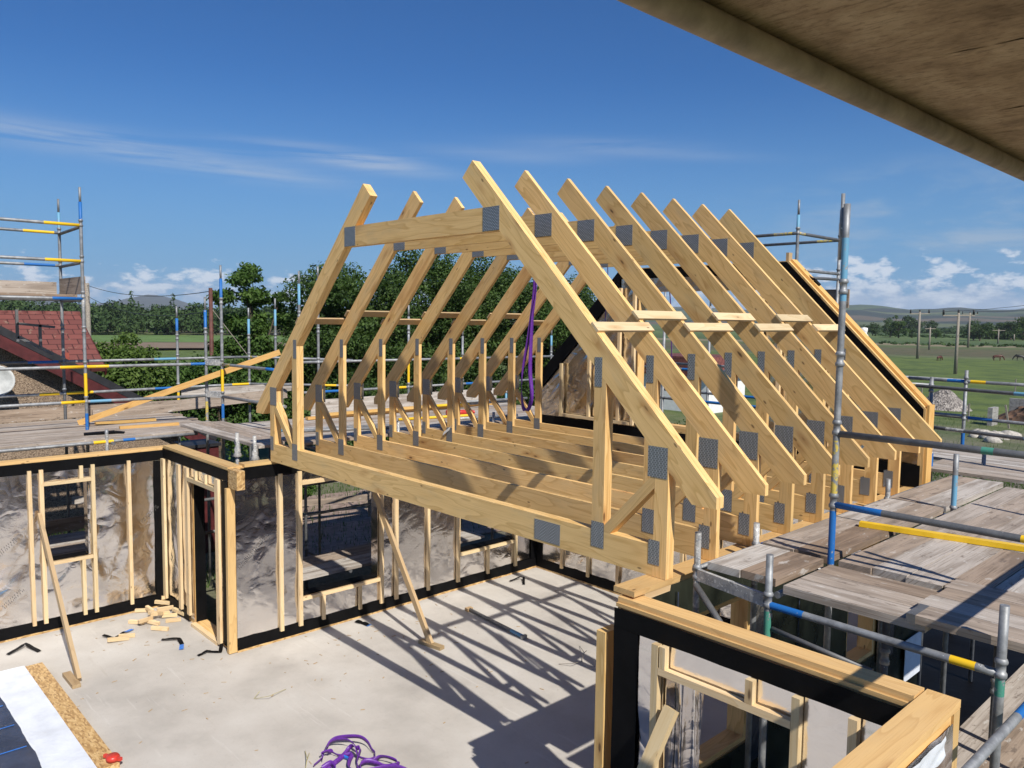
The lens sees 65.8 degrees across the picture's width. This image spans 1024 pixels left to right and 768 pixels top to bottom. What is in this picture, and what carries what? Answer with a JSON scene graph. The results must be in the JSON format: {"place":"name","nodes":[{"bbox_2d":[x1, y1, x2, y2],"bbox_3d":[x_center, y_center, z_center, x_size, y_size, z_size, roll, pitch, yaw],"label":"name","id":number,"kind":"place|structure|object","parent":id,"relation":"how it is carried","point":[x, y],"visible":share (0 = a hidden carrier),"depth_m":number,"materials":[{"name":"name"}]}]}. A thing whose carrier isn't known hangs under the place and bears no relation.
{"place":"outdoors","nodes":[
{"label":"outdoors","id":0,"kind":"place"},
{"bbox_2d":[0,295,191,309],"bbox_3d":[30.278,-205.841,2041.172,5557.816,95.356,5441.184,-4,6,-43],"label":"mountains","id":1,"kind":"structure","parent":0,"point":[147,301],"depth_m":3280.36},
{"bbox_2d":[91,335,288,342],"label":"meadow","id":2,"kind":"structure","parent":0,"point":[165,338],"depth_m":147.44,"materials":[{"name":"plant"}]},
{"bbox_2d":[95,342,285,347],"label":"ploughed field","id":3,"kind":"structure","parent":0,"point":[173,344],"depth_m":115.16,"materials":[{"name":"soil"}]},
{"bbox_2d":[0,567,726,767],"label":"concrete floor","id":4,"kind":"structure","parent":0,"point":[507,712],"depth_m":9.34,"materials":[{"name":"concrete"}]},
{"bbox_2d":[37,513,81,688],"bbox_3d":[-5.719,2.632,9.903,0.135,1.692,2.023,-3,6,-42],"label":"wall prop","id":5,"kind":"object","parent":4,"relation":"on","point":[72,679],"depth_m":9.78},
{"bbox_2d":[0,662,119,767],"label":"sheathing panel","id":6,"kind":"object","parent":4,"relation":"on","point":[44,723],"visible":1,"depth_m":8.22,"materials":[{"name":"plastic"}]},
{"bbox_2d":[0,445,165,642],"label":"timber frame wall","id":7,"kind":"structure","parent":4,"relation":"on","point":[114,569],"depth_m":11.08,"materials":[{"name":"silver wood"}]},
{"bbox_2d":[160,444,244,653],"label":"timber frame wall","id":8,"kind":"structure","parent":4,"relation":"on","point":[188,475],"depth_m":11.03,"materials":[{"name":"brown wood"}]},
{"bbox_2d":[313,734,405,767],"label":"purple sling","id":9,"kind":"object","parent":4,"relation":"on","point":[340,757],"visible":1,"depth_m":7.74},
{"bbox_2d":[234,459,536,652],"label":"timber frame wall","id":10,"kind":"structure","parent":4,"relation":"on","point":[276,602],"depth_m":11.03,"materials":[{"name":"silver wood"}]},
{"bbox_2d":[372,492,443,650],"bbox_3d":[-1.486,2.514,10.894,0.159,1.860,1.639,-4,6,-43],"label":"wall prop","id":11,"kind":"object","parent":4,"relation":"on","point":[427,641],"depth_m":10.85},
{"bbox_2d":[637,705,678,767],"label":"wall prop","id":12,"kind":"object","parent":4,"relation":"on","point":[659,737],"depth_m":5.18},
{"bbox_2d":[536,485,902,651],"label":"timber frame wall","id":13,"kind":"structure","parent":4,"relation":"on","point":[602,575],"depth_m":12.88,"materials":[{"name":"brown wood"}]},
{"bbox_2d":[542,253,934,486],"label":"gable end","id":14,"kind":"structure","parent":13,"relation":"on","point":[568,374],"depth_m":12.06,"materials":[{"name":"brown wood"}]},
{"bbox_2d":[594,486,921,767],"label":"timber frame wall","id":15,"kind":"structure","parent":4,"relation":"on","point":[725,748],"depth_m":6.76,"materials":[{"name":"brown wood"}]},
{"bbox_2d":[256,160,723,579],"bbox_3d":[-0.965,-0.433,7.983,0.098,3.320,7.093,-4,6,-43],"label":"double attic truss","id":16,"kind":"object","parent":15,"relation":"on","point":[672,460],"visible":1,"depth_m":6.70,"materials":[{"name":"brown wood"}]},
{"bbox_2d":[304,170,767,560],"bbox_3d":[-0.502,-0.463,8.413,0.051,3.320,7.093,-4,6,-43],"label":"attic truss","id":17,"kind":"object","parent":15,"relation":"on","point":[719,448],"visible":0.85,"depth_m":7.32,"materials":[{"name":"brown wood"}]},
{"bbox_2d":[591,322,654,331],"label":"brace board","id":18,"kind":"object","parent":17,"relation":"attached to","point":[622,327],"visible":1,"depth_m":6.40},
{"bbox_2d":[632,310,686,320],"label":"brace board","id":19,"kind":"object","parent":17,"relation":"attached to","point":[660,315],"visible":1,"depth_m":6.89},
{"bbox_2d":[346,178,806,545],"bbox_3d":[-0.064,-0.491,8.822,0.051,3.320,7.093,-4,6,-43],"label":"attic truss","id":20,"kind":"object","parent":15,"relation":"on","point":[758,439],"visible":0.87,"depth_m":7.67,"materials":[{"name":"brown wood"}]},
{"bbox_2d":[683,323,733,331],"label":"brace board","id":21,"kind":"object","parent":20,"relation":"attached to","point":[708,327],"visible":1,"depth_m":7.24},
{"bbox_2d":[374,186,839,533],"bbox_3d":[0.375,-0.519,9.230,0.051,3.320,7.093,-4,6,-43],"label":"attic truss","id":22,"kind":"object","parent":15,"relation":"on","point":[793,432],"visible":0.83,"depth_m":8.03,"materials":[{"name":"brown wood"}]},
{"bbox_2d":[712,312,755,321],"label":"brace board","id":23,"kind":"object","parent":22,"relation":"attached to","point":[742,317],"visible":1,"depth_m":7.71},
{"bbox_2d":[407,192,869,522],"bbox_3d":[0.814,-0.546,9.639,0.051,3.320,7.093,-4,6,-43],"label":"attic truss","id":24,"kind":"object","parent":15,"relation":"on","point":[772,361],"visible":0.69,"depth_m":8.47,"materials":[{"name":"brown wood"}]},
{"bbox_2d":[521,279,536,410],"bbox_3d":[0.212,-0.741,10.287,0.071,2.216,0.287,-4,6,-43],"label":"purple sling","id":25,"kind":"object","parent":24,"relation":"hanging from","point":[529,341],"visible":0.84,"depth_m":10.31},
{"bbox_2d":[437,199,896,512],"bbox_3d":[1.252,-0.574,10.047,0.051,3.320,7.093,-4,6,-43],"label":"attic truss","id":26,"kind":"object","parent":15,"relation":"on","point":[790,345],"visible":0.56,"depth_m":8.89,"materials":[{"name":"brown wood"}]},
{"bbox_2d":[466,204,919,503],"bbox_3d":[1.691,-0.602,10.455,0.051,3.320,7.093,-4,6,-43],"label":"attic truss","id":27,"kind":"object","parent":15,"relation":"on","point":[881,417],"visible":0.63,"depth_m":9.19,"materials":[{"name":"brown wood"}]},
{"bbox_2d":[493,209,941,495],"bbox_3d":[2.130,-0.630,10.864,0.051,3.320,7.093,-4,6,-43],"label":"attic truss","id":28,"kind":"object","parent":15,"relation":"on","point":[913,422],"visible":0.43,"depth_m":9.53,"materials":[{"name":"brown wood"}]},
{"bbox_2d":[699,597,750,767],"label":"window frame","id":29,"kind":"structure","parent":15,"relation":"in","point":[734,733],"depth_m":6.70,"materials":[{"name":"brown wood"}]},
{"bbox_2d":[846,542,878,662],"bbox_3d":[3.600,2.308,8.326,0.730,1.245,0.162,-4,6,-43],"label":"window frame","id":30,"kind":"structure","parent":15,"relation":"in","point":[864,648],"depth_m":8.53,"materials":[{"name":"brown wood"}]},
{"bbox_2d":[610,595,923,767],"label":"timber frame wall","id":31,"kind":"structure","parent":4,"relation":"on","point":[829,712],"depth_m":4.96,"materials":[{"name":"brown wood"}]},
{"bbox_2d":[832,689,960,767],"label":"timber frame wall","id":32,"kind":"structure","parent":4,"relation":"on","point":[921,730],"depth_m":3.85,"materials":[{"name":"brown wood"}]},
{"bbox_2d":[302,489,500,556],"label":"lane","id":33,"kind":"structure","parent":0,"point":[334,544],"depth_m":17.46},
{"bbox_2d":[0,0,1023,311],"label":"sky","id":34,"kind":"structure","parent":0,"point":[196,137],"materials":[{"name":"blue"}]},
{"bbox_2d":[47,323,1023,625],"bbox_3d":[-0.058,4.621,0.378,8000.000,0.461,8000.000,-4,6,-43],"label":"ground","id":35,"kind":"structure","parent":0,"point":[977,361],"depth_m":74.52,"materials":[{"name":"plant"}]},
{"bbox_2d":[0,187,197,532],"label":"tower scaffold","id":36,"kind":"object","parent":35,"relation":"on","point":[63,367],"visible":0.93,"depth_m":12.13,"materials":[{"name":"metal"}]},
{"bbox_2d":[0,280,56,293],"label":"toe board","id":37,"kind":"object","parent":36,"relation":"attached to","point":[12,286],"visible":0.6,"depth_m":12.90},
{"bbox_2d":[45,515,84,533],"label":"toe board","id":38,"kind":"object","parent":36,"relation":"attached to","point":[64,524],"depth_m":13.46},
{"bbox_2d":[59,276,85,294],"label":"toe board","id":39,"kind":"object","parent":36,"relation":"attached to","point":[72,285],"visible":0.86,"depth_m":12.62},
{"bbox_2d":[0,412,171,425],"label":"scaffold board","id":40,"kind":"object","parent":36,"relation":"on","point":[79,419],"visible":0.44,"depth_m":13.31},
{"bbox_2d":[92,388,286,416],"bbox_3d":[-5.931,0.362,14.918,3.612,0.400,0.040,-3,6,-42],"label":"toe board","id":41,"kind":"object","parent":40,"relation":"on","point":[171,406],"visible":0.71,"depth_m":14.71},
{"bbox_2d":[0,416,186,430],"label":"scaffold board","id":42,"kind":"object","parent":36,"relation":"on","point":[25,428],"visible":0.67,"depth_m":12.56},
{"bbox_2d":[77,350,280,424],"bbox_3d":[-5.477,0.044,13.130,3.172,1.245,0.045,0,5,-14],"label":"leaning batten","id":43,"kind":"object","parent":42,"relation":"on","point":[165,392],"visible":0.86,"depth_m":13.10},
{"bbox_2d":[0,427,187,444],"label":"scaffold board","id":44,"kind":"object","parent":36,"relation":"on","point":[71,437],"visible":0.33,"depth_m":11.57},
{"bbox_2d":[180,423,269,448],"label":"scaffold board","id":45,"kind":"object","parent":44,"relation":"on","point":[247,441],"visible":0.86,"depth_m":11.69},
{"bbox_2d":[196,422,284,443],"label":"scaffold board","id":46,"kind":"object","parent":44,"relation":"on","point":[241,432],"visible":0.57,"depth_m":11.99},
{"bbox_2d":[0,419,191,435],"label":"scaffold board","id":47,"kind":"object","parent":36,"relation":"on","point":[51,430],"visible":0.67,"depth_m":12.51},
{"bbox_2d":[0,429,197,448],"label":"scaffold board","id":48,"kind":"object","parent":36,"relation":"on","point":[65,441],"visible":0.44,"depth_m":11.40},
{"bbox_2d":[0,421,210,439],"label":"scaffold board","id":49,"kind":"object","parent":36,"relation":"on","point":[39,435],"visible":0.44,"depth_m":11.85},
{"bbox_2d":[0,400,220,422],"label":"toe board","id":50,"kind":"object","parent":36,"relation":"attached to","point":[32,414],"visible":0.56,"depth_m":13.33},
{"bbox_2d":[0,310,216,535],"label":"tiled house","id":51,"kind":"structure","parent":35,"relation":"on","point":[35,382],"depth_m":16.65,"materials":[{"name":"tile"}]},
{"bbox_2d":[0,366,14,394],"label":"satellite dish","id":52,"kind":"object","parent":51,"relation":"attached to","point":[7,381],"visible":0.87,"depth_m":15.42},
{"bbox_2d":[93,331,183,412],"bbox_3d":[-10.689,0.678,21.340,3.353,4.192,3.314,1,5,-2],"label":"round bush","id":53,"kind":"object","parent":35,"relation":"on","point":[132,377],"visible":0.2,"depth_m":20.86,"materials":[{"name":"green plant"}]},
{"bbox_2d":[0,291,381,334],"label":"wood","id":54,"kind":"object","parent":35,"relation":"on","point":[106,319],"visible":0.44,"depth_m":180.17,"materials":[{"name":"green plant"}]},
{"bbox_2d":[173,439,220,552],"bbox_3d":[-6.190,2.218,15.618,0.680,2.160,0.680,-4,6,-43],"label":"maroon bin","id":55,"kind":"object","parent":35,"relation":"on","point":[199,445],"visible":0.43,"depth_m":15.48,"materials":[{"name":"paint"}]},
{"bbox_2d":[65,265,352,585],"bbox_3d":[-5.453,0.689,14.117,4.277,5.470,4.298,1,5,2],"label":"guard rail scaffold","id":56,"kind":"object","parent":35,"relation":"on","point":[217,360],"visible":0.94,"depth_m":13.38,"materials":[{"name":"metal"}]},
{"bbox_2d":[181,385,291,394],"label":"toe board","id":57,"kind":"object","parent":56,"relation":"attached to","point":[227,389],"visible":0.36,"depth_m":15.47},
{"bbox_2d":[72,482,370,516],"bbox_3d":[-4.639,2.538,17.522,8.903,1.250,0.166,-2,5,-28],"label":"rail fence","id":58,"kind":"object","parent":35,"relation":"on","point":[310,502],"visible":0.11,"depth_m":17.80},
{"bbox_2d":[141,346,312,459],"bbox_3d":[-8.709,0.698,24.194,2.872,3.752,7.118,4,6,37],"label":"garden hedge","id":59,"kind":"object","parent":35,"relation":"on","point":[236,413],"visible":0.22,"depth_m":23.70,"materials":[{"name":"green plant"}]},
{"bbox_2d":[206,261,295,455],"bbox_3d":[-8.361,-0.733,25.222,3.280,6.426,2.457,-4,6,-43],"label":"ash tree","id":60,"kind":"object","parent":35,"relation":"on","point":[252,298],"visible":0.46,"depth_m":24.87,"materials":[{"name":"green plant"}]},
{"bbox_2d":[269,261,413,451],"bbox_3d":[-5.616,-0.697,25.648,4.500,6.908,5.099,-4,6,-43],"label":"broadleaf tree","id":61,"kind":"object","parent":35,"relation":"on","point":[346,288],"visible":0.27,"depth_m":24.83,"materials":[{"name":"green plant"}]},
{"bbox_2d":[204,266,553,588],"bbox_3d":[-1.149,0.675,14.579,9.100,5.530,2.882,-4,6,-43],"label":"rail scaffold","id":62,"kind":"object","parent":35,"relation":"on","point":[237,454],"visible":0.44,"depth_m":13.81,"materials":[{"name":"metal"}]},
{"bbox_2d":[237,418,305,424],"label":"scaffold board","id":63,"kind":"object","parent":62,"relation":"on","point":[259,422],"visible":0.07,"depth_m":13.35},
{"bbox_2d":[310,388,496,415],"bbox_3d":[-1.949,0.335,15.488,4.400,0.300,0.025,-4,6,-43],"label":"toe board","id":64,"kind":"object","parent":63,"relation":"on","point":[332,405],"depth_m":14.85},
{"bbox_2d":[303,543,370,561],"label":"scaffold board","id":65,"kind":"object","parent":62,"relation":"on","point":[335,552],"visible":0.1,"depth_m":12.82,"materials":[{"name":"brown wood"}]},
{"bbox_2d":[303,528,467,566],"bbox_3d":[-2.483,2.752,12.848,4.400,0.038,0.222,-4,6,-43],"label":"scaffold board","id":66,"kind":"object","parent":62,"relation":"on","point":[335,557],"visible":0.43,"depth_m":12.56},
{"bbox_2d":[303,531,474,572],"bbox_3d":[-2.323,2.768,12.678,4.400,0.038,0.222,-4,6,-43],"label":"scaffold board","id":67,"kind":"object","parent":62,"relation":"on","point":[338,562],"visible":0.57,"depth_m":12.35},
{"bbox_2d":[303,533,484,580],"bbox_3d":[-2.164,2.784,12.507,4.400,0.038,0.222,-4,6,-43],"label":"scaffold board","id":68,"kind":"object","parent":62,"relation":"on","point":[348,566],"visible":0.36,"depth_m":12.11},
{"bbox_2d":[304,417,530,444],"bbox_3d":[-0.814,0.709,13.399,6.020,0.038,0.222,-4,6,-43],"label":"scaffold board","id":69,"kind":"object","parent":62,"relation":"on","point":[313,441],"visible":0.21,"depth_m":12.27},
{"bbox_2d":[357,249,507,437],"bbox_3d":[-3.405,-1.302,28.051,5.882,7.430,5.735,-4,6,-43],"label":"broadleaf tree","id":70,"kind":"object","parent":35,"relation":"on","point":[392,284],"visible":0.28,"depth_m":27.26,"materials":[{"name":"green plant"}]},
{"bbox_2d":[424,256,551,405],"bbox_3d":[-0.832,-1.579,30.425,5.165,7.476,5.362,4,5,31],"label":"broadleaf tree","id":71,"kind":"object","parent":35,"relation":"on","point":[498,290],"visible":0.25,"depth_m":29.48,"materials":[{"name":"green plant"}]},
{"bbox_2d":[499,271,596,401],"bbox_3d":[1.894,-1.088,32.481,5.300,7.048,5.102,1,5,1],"label":"broadleaf tree","id":72,"kind":"object","parent":35,"relation":"on","point":[561,332],"visible":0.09,"depth_m":31.34,"materials":[{"name":"green plant"}]},
{"bbox_2d":[644,353,744,412],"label":"white cabin","id":73,"kind":"object","parent":35,"relation":"on","point":[671,404],"visible":0.04,"depth_m":40.75,"materials":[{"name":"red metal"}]},
{"bbox_2d":[644,200,1023,685],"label":"gable scaffold","id":74,"kind":"object","parent":35,"relation":"on","point":[965,381],"visible":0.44,"depth_m":11.45,"materials":[{"name":"metal"}]},
{"bbox_2d":[931,466,1023,483],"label":"scaffold board","id":75,"kind":"object","parent":74,"relation":"on","point":[990,476],"visible":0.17,"depth_m":9.32,"materials":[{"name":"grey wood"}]},
{"bbox_2d":[692,193,1023,767],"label":"deck scaffold","id":76,"kind":"object","parent":35,"relation":"on","point":[999,732],"visible":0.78,"depth_m":5.34,"materials":[{"name":"metal"}]},
{"bbox_2d":[707,544,789,577],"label":"scaffold board","id":77,"kind":"object","parent":76,"relation":"on","point":[734,563],"visible":0.86,"depth_m":5.83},
{"bbox_2d":[741,551,823,586],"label":"scaffold board","id":78,"kind":"object","parent":76,"relation":"on","point":[789,566],"visible":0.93,"depth_m":5.65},
{"bbox_2d":[762,517,859,551],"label":"scaffold board","id":79,"kind":"object","parent":76,"relation":"on","point":[794,540],"visible":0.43,"depth_m":6.52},
{"bbox_2d":[795,525,894,563],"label":"scaffold board","id":80,"kind":"object","parent":76,"relation":"on","point":[849,541],"visible":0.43,"depth_m":6.33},
{"bbox_2d":[859,521,1023,551],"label":"yellow straightedge","id":81,"kind":"object","parent":80,"relation":"on","point":[952,537],"visible":1,"depth_m":6.43,"materials":[{"name":"paint"}]},
{"bbox_2d":[783,578,931,632],"bbox_3d":[2.192,1.394,5.023,0.224,0.055,0.890,-4,6,-43],"label":"scaffold board","id":82,"kind":"object","parent":76,"relation":"on","point":[865,606],"visible":0.71,"depth_m":5.00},
{"bbox_2d":[801,571,923,607],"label":"scaffold board","id":83,"kind":"object","parent":76,"relation":"on","point":[869,590],"visible":0.43,"depth_m":5.21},
{"bbox_2d":[837,498,913,520],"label":"scaffold board","id":84,"kind":"object","parent":76,"relation":"on","point":[889,504],"visible":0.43,"depth_m":7.54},
{"bbox_2d":[816,565,940,598],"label":"scaffold board","id":85,"kind":"object","parent":76,"relation":"on","point":[886,583],"visible":0.43,"depth_m":5.37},
{"bbox_2d":[935,587,1023,616],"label":"scaffold board","id":86,"kind":"object","parent":85,"relation":"on","point":[976,599],"visible":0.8,"depth_m":4.87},
{"bbox_2d":[838,533,932,574],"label":"scaffold board","id":87,"kind":"object","parent":76,"relation":"on","point":[867,560],"visible":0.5,"depth_m":6.05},
{"bbox_2d":[868,503,943,532],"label":"scaffold board","id":88,"kind":"object","parent":76,"relation":"on","point":[923,510],"visible":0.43,"depth_m":7.35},
{"bbox_2d":[872,538,968,582],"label":"scaffold board","id":89,"kind":"object","parent":76,"relation":"on","point":[902,567],"visible":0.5,"depth_m":5.88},
{"bbox_2d":[889,475,975,502],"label":"scaffold board","id":90,"kind":"object","parent":76,"relation":"on","point":[917,494],"visible":0.64,"depth_m":8.38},
{"bbox_2d":[906,544,1003,590],"bbox_3d":[3.294,1.341,5.843,1.348,0.055,0.238,-4,6,-43],"label":"scaffold board","id":91,"kind":"object","parent":76,"relation":"on","point":[939,574],"visible":0.64,"depth_m":5.72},
{"bbox_2d":[917,479,1002,511],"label":"scaffold board","id":92,"kind":"object","parent":76,"relation":"on","point":[970,491],"visible":0.86,"depth_m":8.21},
{"bbox_2d":[906,604,1023,652],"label":"scaffold board","id":93,"kind":"object","parent":76,"relation":"on","point":[976,629],"visible":1,"depth_m":4.49,"materials":[{"name":"wood"}]},
{"bbox_2d":[915,487,1023,532],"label":"scaffold board","id":94,"kind":"object","parent":76,"relation":"on","point":[979,507],"visible":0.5,"depth_m":7.55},
{"bbox_2d":[918,595,1023,629],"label":"scaffold board","id":95,"kind":"object","parent":76,"relation":"on","point":[975,611],"visible":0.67,"depth_m":4.70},
{"bbox_2d":[944,550,1023,587],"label":"scaffold board","id":96,"kind":"object","parent":76,"relation":"on","point":[997,569],"visible":0.58,"depth_m":5.66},
{"bbox_2d":[944,579,1023,604],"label":"scaffold board","id":97,"kind":"object","parent":96,"relation":"on","point":[991,592],"visible":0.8,"depth_m":5.04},
{"bbox_2d":[947,495,1023,537],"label":"scaffold board","id":98,"kind":"object","parent":76,"relation":"on","point":[996,518],"visible":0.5,"depth_m":7.21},
{"bbox_2d":[957,664,1023,767],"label":"scaffold board","id":99,"kind":"object","parent":76,"relation":"on","point":[973,733],"visible":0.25,"depth_m":5.78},
{"bbox_2d":[979,718,1023,767],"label":"scaffold board","id":100,"kind":"object","parent":76,"relation":"on","point":[1012,750],"depth_m":5.37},
{"bbox_2d":[980,514,1023,542],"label":"scaffold board","id":101,"kind":"object","parent":76,"relation":"on","point":[1015,526],"visible":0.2,"depth_m":6.82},
{"bbox_2d":[995,568,1023,593],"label":"scaffold board","id":102,"kind":"object","parent":76,"relation":"on","point":[1014,582],"visible":0.25,"depth_m":5.37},
{"bbox_2d":[859,324,1023,347],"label":"field hedges","id":103,"kind":"object","parent":35,"relation":"on","point":[962,330],"visible":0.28,"depth_m":267.97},
{"bbox_2d":[927,389,971,411],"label":"gravel heap","id":104,"kind":"object","parent":35,"relation":"on","point":[946,400],"visible":0.67,"depth_m":42.90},
{"bbox_2d":[920,628,1023,726],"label":"black sheet","id":105,"kind":"object","parent":35,"relation":"on","point":[974,695],"visible":0.15,"depth_m":10.53,"materials":[{"name":"plastic"}]},
{"bbox_2d":[385,304,1023,327],"bbox_3d":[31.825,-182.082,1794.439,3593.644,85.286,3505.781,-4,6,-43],"label":"hills","id":106,"kind":"structure","parent":0,"point":[864,314],"depth_m":1660.14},
{"bbox_2d":[617,0,1023,180],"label":"overhead tube","id":107,"kind":"object","parent":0,"point":[713,24],"depth_m":1.35,"materials":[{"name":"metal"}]},
{"bbox_2d":[718,0,964,45],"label":"overhead board","id":108,"kind":"object","parent":107,"relation":"on","point":[793,22],"visible":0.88,"depth_m":1.18,"materials":[{"name":"wood"}]},
{"bbox_2d":[793,0,1023,74],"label":"overhead board","id":109,"kind":"object","parent":107,"relation":"on","point":[950,29],"visible":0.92,"depth_m":1.27,"materials":[{"name":"wood"}]},
{"bbox_2d":[852,38,1023,99],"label":"overhead board","id":110,"kind":"object","parent":107,"relation":"on","point":[1004,61],"visible":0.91,"depth_m":1.45,"materials":[{"name":"wood"}]},
{"bbox_2d":[902,77,1023,119],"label":"overhead board","id":111,"kind":"object","parent":107,"relation":"on","point":[989,97],"visible":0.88,"depth_m":1.63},
{"bbox_2d":[941,106,1023,136],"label":"overhead board","id":112,"kind":"object","parent":107,"relation":"on","point":[1006,120],"visible":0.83,"depth_m":1.80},
{"bbox_2d":[975,130,1023,150],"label":"overhead board","id":113,"kind":"object","parent":107,"relation":"on","point":[1007,140],"visible":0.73,"depth_m":1.97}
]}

